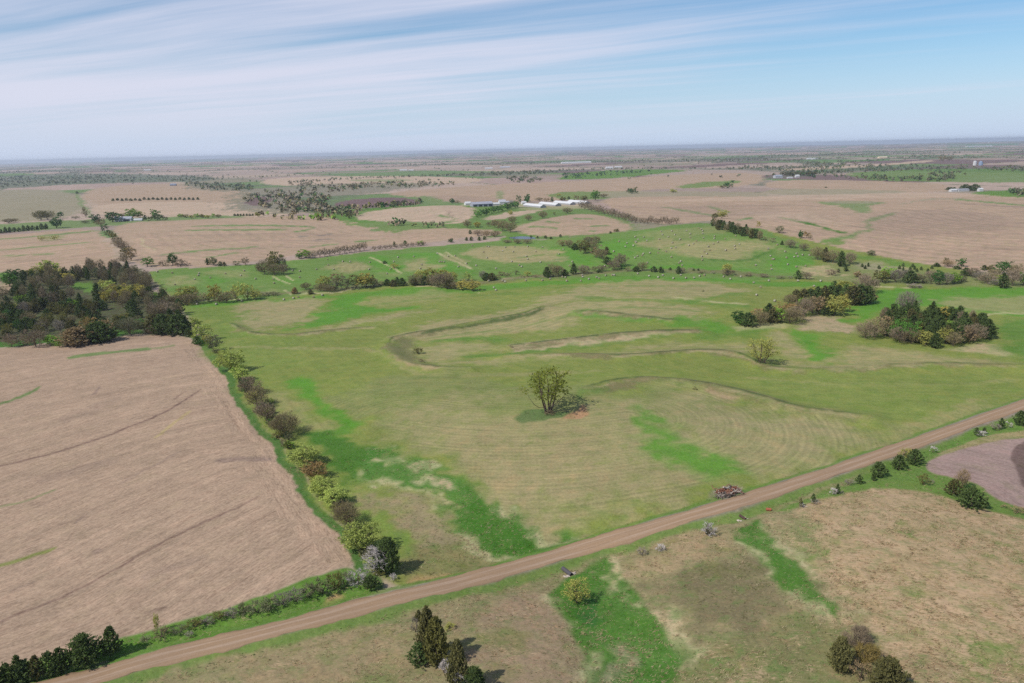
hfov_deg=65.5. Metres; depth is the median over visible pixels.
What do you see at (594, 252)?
budding tree
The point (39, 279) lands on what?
bare tree
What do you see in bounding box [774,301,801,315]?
budding tree
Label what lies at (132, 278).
bare tree
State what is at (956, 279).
leafy tree
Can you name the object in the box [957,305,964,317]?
cedar tree
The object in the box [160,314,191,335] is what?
cedar tree
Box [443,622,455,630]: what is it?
shrub
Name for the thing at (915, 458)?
cedar tree
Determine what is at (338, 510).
bare tree
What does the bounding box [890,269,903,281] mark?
bare tree
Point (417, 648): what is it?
cedar tree
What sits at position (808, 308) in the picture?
bare tree
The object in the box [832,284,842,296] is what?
cedar tree
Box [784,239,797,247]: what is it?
bare tree
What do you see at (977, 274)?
bare tree
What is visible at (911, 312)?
cedar tree
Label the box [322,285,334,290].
bare tree
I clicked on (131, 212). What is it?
leafy tree
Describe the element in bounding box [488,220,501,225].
bare tree
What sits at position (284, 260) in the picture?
budding tree
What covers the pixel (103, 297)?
leafy tree
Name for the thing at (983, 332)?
bare tree
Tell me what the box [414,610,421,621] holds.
cedar tree
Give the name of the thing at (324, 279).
leafy tree
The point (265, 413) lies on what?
bare tree
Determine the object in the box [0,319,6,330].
cedar tree
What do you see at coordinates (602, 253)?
bare tree
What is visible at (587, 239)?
bare tree
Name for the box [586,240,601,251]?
bare tree
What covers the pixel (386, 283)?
cedar tree
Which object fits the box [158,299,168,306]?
bare tree
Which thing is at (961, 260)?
leafy tree
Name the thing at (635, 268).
cedar tree
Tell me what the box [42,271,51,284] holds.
bare tree
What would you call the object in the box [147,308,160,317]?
bare tree
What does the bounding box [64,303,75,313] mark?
cedar tree
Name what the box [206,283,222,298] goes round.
leafy tree
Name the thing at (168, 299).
bare tree
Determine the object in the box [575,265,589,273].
bare tree
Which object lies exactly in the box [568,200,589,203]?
livestock barn
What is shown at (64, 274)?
leafy tree
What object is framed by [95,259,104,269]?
bare tree
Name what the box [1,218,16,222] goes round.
bare tree
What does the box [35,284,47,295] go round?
cedar tree
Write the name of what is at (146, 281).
bare tree
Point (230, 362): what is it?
leafy tree
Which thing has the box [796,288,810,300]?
cedar tree
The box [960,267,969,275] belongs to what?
cedar tree
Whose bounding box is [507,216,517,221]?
bare tree
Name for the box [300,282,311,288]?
bare tree
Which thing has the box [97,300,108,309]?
cedar tree
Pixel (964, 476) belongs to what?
bare tree
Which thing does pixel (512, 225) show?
bare tree
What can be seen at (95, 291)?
cedar tree
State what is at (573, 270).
cedar tree
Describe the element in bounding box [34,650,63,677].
cedar tree
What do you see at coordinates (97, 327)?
tree
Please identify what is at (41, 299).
cedar tree
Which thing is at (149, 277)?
bare tree
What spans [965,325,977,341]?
bare tree
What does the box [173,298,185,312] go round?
cedar tree
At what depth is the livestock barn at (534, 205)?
1632.60 m
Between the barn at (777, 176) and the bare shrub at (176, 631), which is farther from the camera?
the barn at (777, 176)
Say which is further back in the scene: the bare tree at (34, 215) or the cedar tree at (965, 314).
the bare tree at (34, 215)
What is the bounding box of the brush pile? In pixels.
[712,484,744,498]
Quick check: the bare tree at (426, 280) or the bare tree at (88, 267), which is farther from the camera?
the bare tree at (88, 267)
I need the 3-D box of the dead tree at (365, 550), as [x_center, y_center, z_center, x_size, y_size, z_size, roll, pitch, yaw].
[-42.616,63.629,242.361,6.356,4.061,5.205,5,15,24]
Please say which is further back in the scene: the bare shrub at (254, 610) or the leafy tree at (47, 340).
the leafy tree at (47, 340)
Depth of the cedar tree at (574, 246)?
910.11 m
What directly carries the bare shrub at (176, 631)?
on the ground at (144, 477)
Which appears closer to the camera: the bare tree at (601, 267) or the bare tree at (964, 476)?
the bare tree at (964, 476)
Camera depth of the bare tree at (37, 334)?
527.11 m
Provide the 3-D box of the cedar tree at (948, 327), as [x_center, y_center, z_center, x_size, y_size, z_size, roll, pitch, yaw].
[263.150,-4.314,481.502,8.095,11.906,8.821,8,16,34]
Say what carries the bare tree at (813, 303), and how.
on the ground at (144, 477)
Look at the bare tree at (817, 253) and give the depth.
793.55 m
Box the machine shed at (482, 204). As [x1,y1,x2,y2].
[470,201,492,206]
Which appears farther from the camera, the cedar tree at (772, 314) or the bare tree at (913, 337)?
the cedar tree at (772, 314)
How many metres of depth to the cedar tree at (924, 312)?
525.85 m
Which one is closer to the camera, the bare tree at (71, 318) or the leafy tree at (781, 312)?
the leafy tree at (781, 312)
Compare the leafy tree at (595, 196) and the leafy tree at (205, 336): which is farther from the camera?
the leafy tree at (595, 196)
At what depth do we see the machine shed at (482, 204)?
1643.71 m
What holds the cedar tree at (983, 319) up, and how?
on the ground at (144, 477)
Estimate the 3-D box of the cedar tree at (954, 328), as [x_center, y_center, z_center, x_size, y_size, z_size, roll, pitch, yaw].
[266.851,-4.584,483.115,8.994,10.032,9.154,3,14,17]
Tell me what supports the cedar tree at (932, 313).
on the ground at (144, 477)
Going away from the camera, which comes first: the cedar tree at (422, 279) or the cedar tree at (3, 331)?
the cedar tree at (3, 331)
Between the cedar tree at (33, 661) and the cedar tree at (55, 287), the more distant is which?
the cedar tree at (55, 287)
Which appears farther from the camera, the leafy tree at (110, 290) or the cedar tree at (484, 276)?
the cedar tree at (484, 276)
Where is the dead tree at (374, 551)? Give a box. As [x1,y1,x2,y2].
[362,545,389,574]
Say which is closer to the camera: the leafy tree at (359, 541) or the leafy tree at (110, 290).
the leafy tree at (359, 541)
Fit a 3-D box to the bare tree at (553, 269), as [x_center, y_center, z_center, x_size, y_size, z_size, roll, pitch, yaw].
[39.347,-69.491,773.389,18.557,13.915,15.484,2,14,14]
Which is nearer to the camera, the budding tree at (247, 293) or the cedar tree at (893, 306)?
the cedar tree at (893, 306)
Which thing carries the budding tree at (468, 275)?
on the ground at (144, 477)
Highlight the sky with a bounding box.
[0,0,1023,163]
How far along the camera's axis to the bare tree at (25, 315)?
609.07 m
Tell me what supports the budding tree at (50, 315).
on the ground at (144, 477)
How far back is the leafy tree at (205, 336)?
521.82 m
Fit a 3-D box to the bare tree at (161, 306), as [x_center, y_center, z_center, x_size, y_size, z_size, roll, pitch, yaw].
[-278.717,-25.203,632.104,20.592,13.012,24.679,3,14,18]
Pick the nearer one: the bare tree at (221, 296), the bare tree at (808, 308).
the bare tree at (808, 308)
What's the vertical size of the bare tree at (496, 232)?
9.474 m
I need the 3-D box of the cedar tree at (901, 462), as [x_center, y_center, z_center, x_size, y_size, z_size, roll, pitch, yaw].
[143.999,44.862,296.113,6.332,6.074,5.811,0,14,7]
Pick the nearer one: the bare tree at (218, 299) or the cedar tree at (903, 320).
the cedar tree at (903, 320)
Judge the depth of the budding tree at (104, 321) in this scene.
555.20 m
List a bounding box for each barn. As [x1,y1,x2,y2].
[122,216,132,220]
[523,203,545,207]
[538,202,560,205]
[553,200,575,204]
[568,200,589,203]
[773,175,782,177]
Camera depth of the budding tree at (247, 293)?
710.74 m
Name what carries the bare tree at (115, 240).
on the ground at (144, 477)
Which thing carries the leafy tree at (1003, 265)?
on the ground at (144, 477)
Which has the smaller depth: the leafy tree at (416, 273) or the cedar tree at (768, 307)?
the cedar tree at (768, 307)
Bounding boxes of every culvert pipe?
[561,566,575,576]
[737,514,748,521]
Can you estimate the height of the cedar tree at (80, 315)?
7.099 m
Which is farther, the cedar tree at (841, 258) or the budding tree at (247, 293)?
the cedar tree at (841, 258)
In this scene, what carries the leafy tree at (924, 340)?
on the ground at (144, 477)
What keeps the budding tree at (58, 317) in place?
on the ground at (144, 477)
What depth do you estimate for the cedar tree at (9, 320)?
605.21 m
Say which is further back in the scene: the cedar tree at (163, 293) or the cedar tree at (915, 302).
the cedar tree at (163, 293)
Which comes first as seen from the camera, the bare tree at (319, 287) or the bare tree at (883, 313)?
the bare tree at (883, 313)
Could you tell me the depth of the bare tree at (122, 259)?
908.55 m
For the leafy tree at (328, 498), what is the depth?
274.18 m
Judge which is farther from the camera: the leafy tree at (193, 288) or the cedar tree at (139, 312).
the leafy tree at (193, 288)
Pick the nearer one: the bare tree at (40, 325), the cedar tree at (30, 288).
the bare tree at (40, 325)
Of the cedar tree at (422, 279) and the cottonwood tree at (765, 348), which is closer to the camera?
the cottonwood tree at (765, 348)
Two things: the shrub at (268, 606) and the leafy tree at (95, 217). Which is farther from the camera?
the leafy tree at (95, 217)
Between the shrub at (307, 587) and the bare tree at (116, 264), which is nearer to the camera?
the shrub at (307, 587)
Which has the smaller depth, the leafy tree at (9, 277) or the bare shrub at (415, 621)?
the bare shrub at (415, 621)
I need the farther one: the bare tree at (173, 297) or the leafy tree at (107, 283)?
the leafy tree at (107, 283)
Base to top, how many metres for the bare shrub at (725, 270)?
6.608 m
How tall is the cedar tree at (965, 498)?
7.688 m
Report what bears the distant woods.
on the ground at (144, 477)
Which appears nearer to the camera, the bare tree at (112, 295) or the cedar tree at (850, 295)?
the cedar tree at (850, 295)
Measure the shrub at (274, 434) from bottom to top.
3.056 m
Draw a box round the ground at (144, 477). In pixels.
[0,141,1023,682]
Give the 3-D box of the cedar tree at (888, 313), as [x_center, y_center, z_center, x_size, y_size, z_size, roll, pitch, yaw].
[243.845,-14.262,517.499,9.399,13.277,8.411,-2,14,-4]
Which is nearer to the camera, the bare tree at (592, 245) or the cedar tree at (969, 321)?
the cedar tree at (969, 321)
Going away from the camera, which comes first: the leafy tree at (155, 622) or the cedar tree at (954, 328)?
the leafy tree at (155, 622)
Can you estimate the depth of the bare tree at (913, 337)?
478.95 m
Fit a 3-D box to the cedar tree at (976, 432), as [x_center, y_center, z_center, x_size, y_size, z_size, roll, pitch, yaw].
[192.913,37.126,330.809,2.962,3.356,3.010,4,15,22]
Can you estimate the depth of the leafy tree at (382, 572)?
231.69 m
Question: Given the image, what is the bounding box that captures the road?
[36,399,1023,682]
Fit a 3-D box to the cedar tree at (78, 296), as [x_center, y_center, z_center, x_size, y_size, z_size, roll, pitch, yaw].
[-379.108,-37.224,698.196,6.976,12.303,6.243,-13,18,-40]
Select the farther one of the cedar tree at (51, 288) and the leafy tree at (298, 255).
the leafy tree at (298, 255)
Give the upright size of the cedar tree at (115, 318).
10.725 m
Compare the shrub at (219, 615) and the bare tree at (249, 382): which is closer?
the shrub at (219, 615)
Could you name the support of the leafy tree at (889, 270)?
on the ground at (144, 477)
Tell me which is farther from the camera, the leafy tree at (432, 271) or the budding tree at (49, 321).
the leafy tree at (432, 271)
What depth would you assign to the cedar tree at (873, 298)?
599.02 m
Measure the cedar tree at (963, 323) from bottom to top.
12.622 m
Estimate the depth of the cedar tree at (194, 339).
522.50 m
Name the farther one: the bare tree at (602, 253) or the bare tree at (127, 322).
the bare tree at (602, 253)
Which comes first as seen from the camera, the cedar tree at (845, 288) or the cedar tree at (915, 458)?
the cedar tree at (915, 458)
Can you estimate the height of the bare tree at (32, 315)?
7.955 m
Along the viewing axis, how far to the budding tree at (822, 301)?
559.62 m
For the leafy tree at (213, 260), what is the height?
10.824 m
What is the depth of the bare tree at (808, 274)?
713.50 m
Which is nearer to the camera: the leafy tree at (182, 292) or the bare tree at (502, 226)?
the leafy tree at (182, 292)
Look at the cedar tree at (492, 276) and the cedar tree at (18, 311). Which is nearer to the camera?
the cedar tree at (18, 311)
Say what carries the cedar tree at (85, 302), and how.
on the ground at (144, 477)
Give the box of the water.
[510,236,535,239]
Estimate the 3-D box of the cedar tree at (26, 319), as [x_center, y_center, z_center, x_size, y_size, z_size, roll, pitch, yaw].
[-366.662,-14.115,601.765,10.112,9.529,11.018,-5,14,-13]
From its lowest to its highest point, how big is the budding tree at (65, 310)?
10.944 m
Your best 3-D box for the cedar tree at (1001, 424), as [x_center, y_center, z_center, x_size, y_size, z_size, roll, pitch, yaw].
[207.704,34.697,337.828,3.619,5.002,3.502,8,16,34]
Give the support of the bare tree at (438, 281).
on the ground at (144, 477)
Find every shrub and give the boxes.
[139,634,151,643]
[151,624,172,639]
[169,624,188,634]
[173,259,185,265]
[183,616,202,629]
[193,339,204,345]
[199,616,213,625]
[207,609,225,620]
[222,606,237,618]
[233,601,250,615]
[247,599,267,613]
[263,596,277,609]
[270,432,280,438]
[273,591,294,605]
[284,433,293,440]
[286,586,305,601]
[298,581,318,597]
[311,577,332,593]
[326,570,343,589]
[337,568,352,586]
[345,568,366,587]
[410,617,418,631]
[438,658,448,672]
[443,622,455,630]
[543,410,554,414]
[637,546,646,555]
[656,544,664,550]
[701,522,717,536]
[722,269,735,274]
[826,269,839,274]
[841,622,873,649]
[847,659,874,682]
[851,641,881,666]
[898,448,911,457]
[903,283,921,287]
[919,472,931,483]
[987,279,1002,284]
[991,422,1001,428]
[1011,505,1023,513]
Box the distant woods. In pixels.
[0,145,1023,227]
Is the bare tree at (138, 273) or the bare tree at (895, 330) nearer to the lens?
the bare tree at (895, 330)
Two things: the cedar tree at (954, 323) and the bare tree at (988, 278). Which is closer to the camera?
the cedar tree at (954, 323)
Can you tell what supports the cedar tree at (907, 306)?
on the ground at (144, 477)
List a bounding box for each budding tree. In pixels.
[0,323,13,335]
[31,322,45,333]
[41,312,56,322]
[41,314,53,329]
[54,314,64,319]
[58,306,70,315]
[78,315,96,327]
[98,318,114,336]
[123,247,136,260]
[204,334,223,350]
[224,281,246,299]
[238,283,253,299]
[278,254,287,266]
[297,459,328,476]
[327,278,342,290]
[329,273,345,285]
[337,275,355,288]
[348,274,361,287]
[460,271,472,279]
[561,576,591,605]
[590,246,597,256]
[750,308,763,317]
[774,226,783,232]
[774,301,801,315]
[809,294,831,313]
[877,316,894,335]
[919,273,933,282]
[957,326,980,342]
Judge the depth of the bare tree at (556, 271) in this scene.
773.97 m
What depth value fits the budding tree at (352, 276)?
757.26 m
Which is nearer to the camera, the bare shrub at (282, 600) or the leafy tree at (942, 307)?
the bare shrub at (282, 600)
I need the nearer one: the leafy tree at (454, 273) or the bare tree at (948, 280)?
the bare tree at (948, 280)
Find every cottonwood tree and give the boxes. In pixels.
[518,362,573,412]
[745,335,781,362]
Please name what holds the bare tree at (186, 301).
on the ground at (144, 477)
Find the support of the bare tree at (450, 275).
on the ground at (144, 477)
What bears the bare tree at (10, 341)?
on the ground at (144, 477)
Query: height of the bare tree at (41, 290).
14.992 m
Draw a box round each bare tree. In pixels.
[0,285,9,299]
[0,312,7,323]
[0,333,21,346]
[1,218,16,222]
[16,301,29,311]
[18,284,26,297]
[18,329,48,346]
[19,312,31,322]
[20,301,31,310]
[25,277,36,290]
[28,312,36,318]
[30,321,48,329]
[32,210,49,219]
[34,275,41,283]
[36,318,50,330]
[37,210,55,218]
[38,286,46,298]
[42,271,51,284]
[43,263,52,275]
[45,291,59,303]
[51,320,65,331]
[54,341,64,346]
[60,276,70,286]
[64,274,76,287]
[64,287,74,297]
[64,315,78,321]
[73,264,81,273]
[83,263,93,273]
[89,260,96,269]
[94,218,105,226]
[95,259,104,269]
[97,267,105,279]
[101,269,109,280]
[110,266,118,278]
[110,290,117,301]
[111,236,122,245]
[111,315,142,335]
[113,260,120,271]
[115,241,128,248]
[117,296,126,305]
[119,254,129,262]
[119,291,131,302]
[128,265,135,276]
[128,272,136,284]
[134,270,141,283]
[136,276,144,287]
[139,288,145,297]
[140,274,152,284]
[141,278,152,286]
[143,291,154,300]
[144,324,164,334]
[145,302,174,314]
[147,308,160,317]
[157,295,174,302]
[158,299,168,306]
[168,295,184,303]
[169,301,182,313]
[176,294,194,304]
[185,292,208,302]
[211,296,225,302]
[214,291,237,302]
[236,375,263,391]
[241,257,249,264]
[244,386,269,406]
[251,401,276,421]
[255,259,272,273]
[262,263,283,274]
[264,409,300,436]
[278,264,289,273]
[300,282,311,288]
[313,283,327,290]
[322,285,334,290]
[329,499,362,525]
[365,277,377,286]
[408,273,422,285]
[424,276,436,285]
[429,273,448,287]
[438,272,454,283]
[449,281,461,289]
[461,220,471,226]
[471,230,482,234]
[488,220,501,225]
[490,231,500,236]
[495,220,507,230]
[504,222,517,231]
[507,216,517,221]
[537,211,547,216]
[544,263,559,276]
[554,266,563,274]
[563,208,572,212]
[564,239,573,245]
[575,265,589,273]
[583,237,594,242]
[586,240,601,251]
[590,236,600,241]
[593,248,607,257]
[596,265,606,270]
[607,260,620,269]
[613,253,631,265]
[636,262,648,270]
[753,309,768,324]
[757,230,763,238]
[775,307,802,323]
[781,294,797,303]
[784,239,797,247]
[784,307,809,320]
[795,298,816,314]
[798,243,809,249]
[800,272,813,278]
[802,297,821,313]
[808,247,823,259]
[822,250,839,262]
[845,252,856,262]
[850,275,881,289]
[855,322,879,337]
[858,273,870,281]
[865,317,889,337]
[880,307,887,318]
[887,326,910,342]
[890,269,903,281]
[895,290,921,306]
[898,328,922,343]
[925,269,937,281]
[941,259,956,266]
[941,272,955,284]
[945,331,964,345]
[954,468,971,485]
[965,324,988,340]
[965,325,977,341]
[966,268,980,276]
[971,271,988,279]
[977,272,998,283]
[988,268,1001,275]
[1003,269,1023,285]
[1005,264,1023,272]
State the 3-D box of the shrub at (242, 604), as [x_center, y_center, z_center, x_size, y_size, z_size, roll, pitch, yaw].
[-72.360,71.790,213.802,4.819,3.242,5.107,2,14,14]
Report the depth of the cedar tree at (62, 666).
189.97 m
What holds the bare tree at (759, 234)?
on the ground at (144, 477)
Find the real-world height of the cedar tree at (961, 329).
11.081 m
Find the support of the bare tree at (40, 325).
on the ground at (144, 477)
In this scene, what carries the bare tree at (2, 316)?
on the ground at (144, 477)
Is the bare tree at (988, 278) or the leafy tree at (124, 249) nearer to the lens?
the bare tree at (988, 278)
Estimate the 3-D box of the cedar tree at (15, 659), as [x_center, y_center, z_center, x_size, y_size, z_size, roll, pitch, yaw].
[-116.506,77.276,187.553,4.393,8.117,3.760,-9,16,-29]
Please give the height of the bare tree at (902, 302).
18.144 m
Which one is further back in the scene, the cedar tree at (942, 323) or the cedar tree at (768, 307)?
the cedar tree at (768, 307)
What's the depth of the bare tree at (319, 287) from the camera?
747.22 m
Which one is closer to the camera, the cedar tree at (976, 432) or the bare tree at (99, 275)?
the cedar tree at (976, 432)
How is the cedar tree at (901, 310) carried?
on the ground at (144, 477)
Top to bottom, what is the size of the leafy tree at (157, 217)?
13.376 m
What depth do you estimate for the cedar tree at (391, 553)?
231.38 m
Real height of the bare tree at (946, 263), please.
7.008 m
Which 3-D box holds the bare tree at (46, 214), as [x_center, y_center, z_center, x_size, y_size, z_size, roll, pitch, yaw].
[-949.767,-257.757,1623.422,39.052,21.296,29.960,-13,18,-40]
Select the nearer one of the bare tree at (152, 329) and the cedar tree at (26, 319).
the bare tree at (152, 329)
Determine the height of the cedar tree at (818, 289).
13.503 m
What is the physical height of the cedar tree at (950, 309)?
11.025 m
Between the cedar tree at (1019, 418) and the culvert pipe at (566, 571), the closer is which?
the culvert pipe at (566, 571)
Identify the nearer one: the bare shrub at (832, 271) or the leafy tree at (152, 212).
the bare shrub at (832, 271)
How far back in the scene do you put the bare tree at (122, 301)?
683.58 m
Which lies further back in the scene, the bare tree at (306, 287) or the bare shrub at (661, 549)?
the bare tree at (306, 287)
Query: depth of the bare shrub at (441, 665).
187.83 m
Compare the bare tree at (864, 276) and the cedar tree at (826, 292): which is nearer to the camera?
the cedar tree at (826, 292)
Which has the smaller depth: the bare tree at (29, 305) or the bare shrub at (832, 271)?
the bare tree at (29, 305)
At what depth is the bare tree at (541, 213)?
1294.40 m
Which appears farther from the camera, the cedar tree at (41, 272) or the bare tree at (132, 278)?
the cedar tree at (41, 272)
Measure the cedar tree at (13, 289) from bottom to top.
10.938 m
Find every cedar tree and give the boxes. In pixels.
[0,301,6,313]
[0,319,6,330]
[0,329,10,339]
[0,662,17,682]
[6,304,16,315]
[7,316,15,326]
[9,654,26,682]
[10,658,35,682]
[11,286,17,296]
[12,309,23,320]
[17,319,28,332]
[18,275,26,285]
[19,270,27,279]
[19,316,30,325]
[24,291,32,302]
[25,655,46,680]
[27,283,35,294]
[27,318,37,328]
[30,298,42,309]
[30,302,42,311]
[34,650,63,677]
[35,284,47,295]
[37,270,44,281]
[38,297,45,307]
[42,308,53,320]
[47,285,58,296]
[49,646,70,676]
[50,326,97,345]
[53,284,60,293]
[55,272,62,282]
[59,290,68,299]
[59,318,68,327]
[61,632,103,670]
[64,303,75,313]
[64,320,77,329]
[71,304,86,316]
[75,270,80,280]
[76,293,82,303]
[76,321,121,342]
[77,311,84,317]
[82,299,91,309]
[84,267,89,279]
[85,309,93,320]
[90,283,100,295]
[91,295,100,301]
[91,310,102,318]
[92,301,100,310]
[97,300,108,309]
[98,626,123,656]
[111,316,121,328]
[123,301,137,310]
[126,306,138,316]
[131,291,139,303]
[135,309,143,316]
[138,314,163,333]
[146,313,172,334]
[158,289,168,299]
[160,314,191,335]
[166,308,173,321]
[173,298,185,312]
[177,315,193,332]
[183,328,193,336]
[191,336,202,344]
[291,287,297,293]
[360,574,379,590]
[370,537,402,574]
[382,279,390,285]
[389,279,396,286]
[397,278,407,285]
[405,641,432,667]
[413,604,435,653]
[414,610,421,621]
[419,276,429,285]
[421,615,451,666]
[442,279,454,288]
[444,638,469,682]
[457,665,485,682]
[480,273,491,280]
[487,273,497,280]
[542,267,551,276]
[560,269,568,275]
[569,243,578,249]
[569,263,576,273]
[602,256,611,263]
[631,266,640,270]
[675,266,681,273]
[715,219,721,229]
[727,222,734,231]
[733,225,737,233]
[739,227,746,235]
[740,312,758,325]
[749,228,754,237]
[763,303,776,319]
[763,308,781,322]
[790,289,800,301]
[793,270,801,278]
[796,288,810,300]
[804,288,819,300]
[809,286,824,297]
[817,306,835,314]
[820,247,829,261]
[820,285,831,300]
[823,285,838,300]
[824,635,857,673]
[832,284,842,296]
[836,250,847,266]
[839,284,850,299]
[844,285,865,304]
[851,284,870,304]
[855,474,863,483]
[862,285,876,303]
[865,654,913,682]
[870,461,888,476]
[876,307,892,322]
[880,319,890,335]
[881,309,892,325]
[890,303,898,311]
[890,307,900,320]
[890,454,908,469]
[897,316,908,325]
[898,306,905,314]
[902,270,920,283]
[903,302,911,309]
[905,448,925,465]
[906,308,916,318]
[908,315,918,324]
[910,300,919,310]
[915,307,921,315]
[916,323,926,339]
[922,310,929,319]
[922,325,934,341]
[924,305,936,315]
[924,310,938,318]
[925,318,934,330]
[928,332,944,347]
[932,316,946,329]
[932,319,939,330]
[935,307,942,315]
[936,320,946,337]
[940,325,953,342]
[943,478,964,494]
[944,306,954,319]
[947,308,959,320]
[951,321,962,327]
[951,326,957,338]
[952,485,990,510]
[956,326,967,342]
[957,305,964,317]
[957,320,968,332]
[959,312,970,319]
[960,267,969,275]
[960,317,975,331]
[973,317,980,333]
[973,427,979,434]
[976,317,988,333]
[980,319,998,339]
[997,273,1011,287]
[998,418,1005,428]
[1012,410,1023,425]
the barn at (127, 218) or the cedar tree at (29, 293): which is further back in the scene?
the barn at (127, 218)
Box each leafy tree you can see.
[0,273,17,286]
[3,269,19,276]
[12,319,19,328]
[13,294,28,300]
[24,266,43,273]
[35,260,59,270]
[42,334,56,344]
[49,217,61,227]
[60,272,74,279]
[88,214,100,223]
[97,279,107,286]
[98,291,110,302]
[100,224,108,231]
[100,280,115,287]
[104,211,120,221]
[104,230,113,236]
[105,288,113,297]
[114,291,122,301]
[119,246,130,254]
[124,208,139,216]
[140,257,153,266]
[150,209,160,217]
[150,214,163,219]
[153,613,158,631]
[166,253,177,264]
[175,286,194,302]
[183,285,197,301]
[188,317,204,328]
[190,321,212,340]
[201,334,212,341]
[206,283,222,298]
[208,257,216,264]
[211,348,246,369]
[228,367,252,378]
[250,289,262,299]
[265,251,282,266]
[283,440,295,448]
[285,442,321,467]
[295,253,303,257]
[296,249,310,257]
[304,475,336,496]
[315,276,330,288]
[318,483,349,507]
[336,517,386,551]
[355,273,374,287]
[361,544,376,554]
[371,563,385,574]
[414,269,427,277]
[423,267,437,277]
[447,270,458,279]
[456,279,468,289]
[465,279,480,290]
[524,194,529,201]
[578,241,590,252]
[590,190,599,199]
[717,209,729,217]
[721,264,730,271]
[730,311,744,320]
[775,307,788,321]
[824,294,851,314]
[834,279,854,287]
[836,294,850,311]
[872,270,890,281]
[879,266,897,277]
[885,317,922,340]
[915,330,933,344]
[931,270,945,284]
[936,327,953,343]
[937,305,952,318]
[948,272,962,282]
[955,258,966,265]
[992,261,1013,272]
[1018,272,1023,284]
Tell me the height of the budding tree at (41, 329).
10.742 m
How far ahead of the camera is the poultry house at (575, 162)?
6287.69 m
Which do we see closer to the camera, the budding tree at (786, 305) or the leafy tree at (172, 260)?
the budding tree at (786, 305)
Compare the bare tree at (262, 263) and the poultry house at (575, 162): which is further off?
the poultry house at (575, 162)
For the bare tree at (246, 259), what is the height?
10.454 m
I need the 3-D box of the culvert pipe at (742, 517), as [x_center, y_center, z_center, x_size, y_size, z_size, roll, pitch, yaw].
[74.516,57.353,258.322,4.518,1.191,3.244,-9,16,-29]
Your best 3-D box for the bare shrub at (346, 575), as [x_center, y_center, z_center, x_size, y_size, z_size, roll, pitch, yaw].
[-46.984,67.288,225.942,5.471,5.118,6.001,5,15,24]
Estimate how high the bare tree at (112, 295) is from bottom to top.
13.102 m
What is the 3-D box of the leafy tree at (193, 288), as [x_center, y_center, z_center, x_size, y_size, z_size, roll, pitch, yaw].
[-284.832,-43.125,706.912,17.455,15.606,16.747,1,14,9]
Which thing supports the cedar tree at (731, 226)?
on the ground at (144, 477)
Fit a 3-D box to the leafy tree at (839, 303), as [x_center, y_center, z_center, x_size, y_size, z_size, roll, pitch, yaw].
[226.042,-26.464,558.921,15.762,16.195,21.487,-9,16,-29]
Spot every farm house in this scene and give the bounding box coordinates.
[114,216,121,221]
[498,199,505,204]
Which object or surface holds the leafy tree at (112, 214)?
on the ground at (144, 477)
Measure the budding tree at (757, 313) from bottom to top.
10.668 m
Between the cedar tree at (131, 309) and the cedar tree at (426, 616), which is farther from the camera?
the cedar tree at (131, 309)
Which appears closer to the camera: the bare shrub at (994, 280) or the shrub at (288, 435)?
the shrub at (288, 435)
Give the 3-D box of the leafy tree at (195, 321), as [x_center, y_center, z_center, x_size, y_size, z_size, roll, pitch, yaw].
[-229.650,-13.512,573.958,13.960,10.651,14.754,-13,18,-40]
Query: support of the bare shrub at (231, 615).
on the ground at (144, 477)
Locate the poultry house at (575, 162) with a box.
[561,161,590,163]
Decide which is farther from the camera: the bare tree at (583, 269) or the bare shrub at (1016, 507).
the bare tree at (583, 269)
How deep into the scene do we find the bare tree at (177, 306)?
637.47 m
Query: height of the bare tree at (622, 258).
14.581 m
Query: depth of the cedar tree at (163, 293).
705.42 m
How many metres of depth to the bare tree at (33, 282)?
760.05 m
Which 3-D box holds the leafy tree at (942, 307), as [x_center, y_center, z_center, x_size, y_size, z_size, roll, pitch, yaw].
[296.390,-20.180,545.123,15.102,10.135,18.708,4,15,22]
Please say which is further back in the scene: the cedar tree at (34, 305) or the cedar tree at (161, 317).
the cedar tree at (34, 305)
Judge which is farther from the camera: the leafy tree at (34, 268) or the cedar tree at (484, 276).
the leafy tree at (34, 268)
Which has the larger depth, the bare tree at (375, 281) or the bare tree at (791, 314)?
the bare tree at (375, 281)
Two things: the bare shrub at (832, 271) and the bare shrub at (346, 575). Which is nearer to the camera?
the bare shrub at (346, 575)
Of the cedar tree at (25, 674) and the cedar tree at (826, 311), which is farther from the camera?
the cedar tree at (826, 311)
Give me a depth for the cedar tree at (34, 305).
669.40 m
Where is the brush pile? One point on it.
(726, 491)
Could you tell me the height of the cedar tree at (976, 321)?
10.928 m
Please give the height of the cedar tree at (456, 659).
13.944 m
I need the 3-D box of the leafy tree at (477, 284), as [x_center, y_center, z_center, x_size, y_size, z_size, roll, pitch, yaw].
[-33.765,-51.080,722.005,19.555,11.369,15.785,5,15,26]
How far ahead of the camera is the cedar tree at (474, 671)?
178.61 m
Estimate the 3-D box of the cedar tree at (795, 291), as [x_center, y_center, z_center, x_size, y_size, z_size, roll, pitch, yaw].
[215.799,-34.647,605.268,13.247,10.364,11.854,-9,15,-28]
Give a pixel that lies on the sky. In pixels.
(81, 80)
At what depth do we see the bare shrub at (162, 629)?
204.59 m
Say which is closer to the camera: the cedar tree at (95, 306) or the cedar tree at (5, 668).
the cedar tree at (5, 668)
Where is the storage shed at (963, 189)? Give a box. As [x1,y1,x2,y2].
[957,188,969,191]
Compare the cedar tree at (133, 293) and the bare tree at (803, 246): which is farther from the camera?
the bare tree at (803, 246)
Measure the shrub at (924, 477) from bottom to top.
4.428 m

